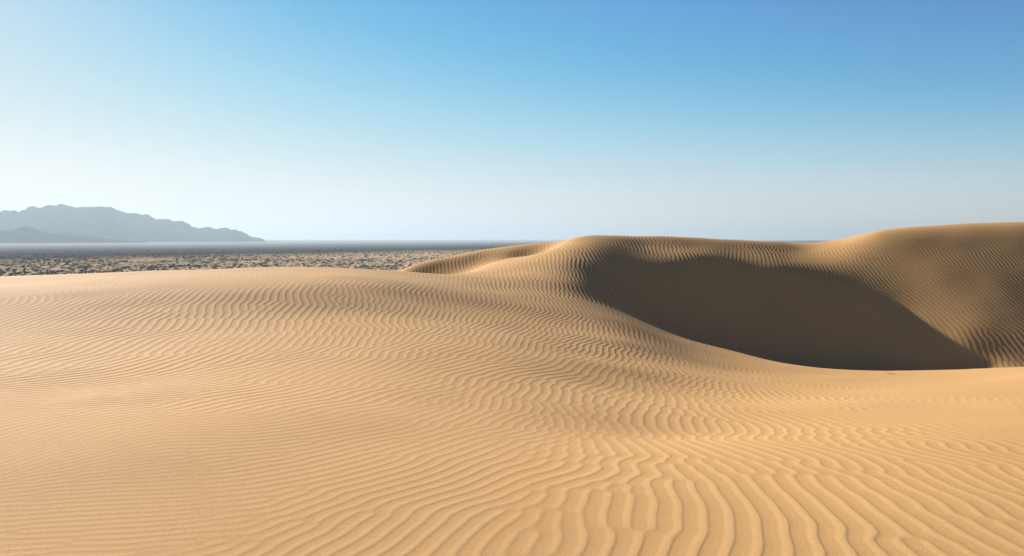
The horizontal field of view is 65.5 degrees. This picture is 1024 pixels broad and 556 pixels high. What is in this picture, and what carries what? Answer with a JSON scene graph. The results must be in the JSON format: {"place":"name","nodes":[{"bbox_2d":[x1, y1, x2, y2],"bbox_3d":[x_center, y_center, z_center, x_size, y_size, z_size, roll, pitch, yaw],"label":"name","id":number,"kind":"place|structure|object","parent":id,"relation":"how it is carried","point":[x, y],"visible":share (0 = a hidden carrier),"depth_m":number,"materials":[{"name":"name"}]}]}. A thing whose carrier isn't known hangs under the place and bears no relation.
{"place":"outdoors","nodes":[
{"label":"outdoors","id":0,"kind":"place"},
{"bbox_2d":[0,227,145,242],"bbox_3d":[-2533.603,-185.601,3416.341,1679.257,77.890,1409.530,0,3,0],"label":"foothill","id":1,"kind":"structure","parent":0,"point":[24,235],"depth_m":3587.94,"materials":[{"name":"grey stone"}]},
{"bbox_2d":[0,204,264,241],"bbox_3d":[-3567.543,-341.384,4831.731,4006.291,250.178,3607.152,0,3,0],"label":"mountain range","id":2,"kind":"structure","parent":0,"point":[106,222],"depth_m":4930.92,"materials":[{"name":"grey stone"}]},
{"bbox_2d":[0,239,831,275],"bbox_3d":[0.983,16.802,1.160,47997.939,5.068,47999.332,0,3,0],"label":"desert plain","id":3,"kind":"structure","parent":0,"point":[268,247],"depth_m":1005.68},
{"bbox_2d":[0,250,473,276],"bbox_3d":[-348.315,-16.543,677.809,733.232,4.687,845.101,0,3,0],"label":"scrub","id":4,"kind":"object","parent":3,"relation":"on","point":[68,262],"visible":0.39,"depth_m":621.65,"materials":[{"name":"green plant"}]},
{"bbox_2d":[0,222,1023,555],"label":"sand dunes","id":5,"kind":"structure","parent":0,"point":[862,394],"depth_m":10.47,"materials":[{"name":"beige sand"}]},
{"bbox_2d":[0,0,1023,239],"label":"sky","id":6,"kind":"structure","parent":0,"point":[263,119],"materials":[{"name":"blue"}]}
]}

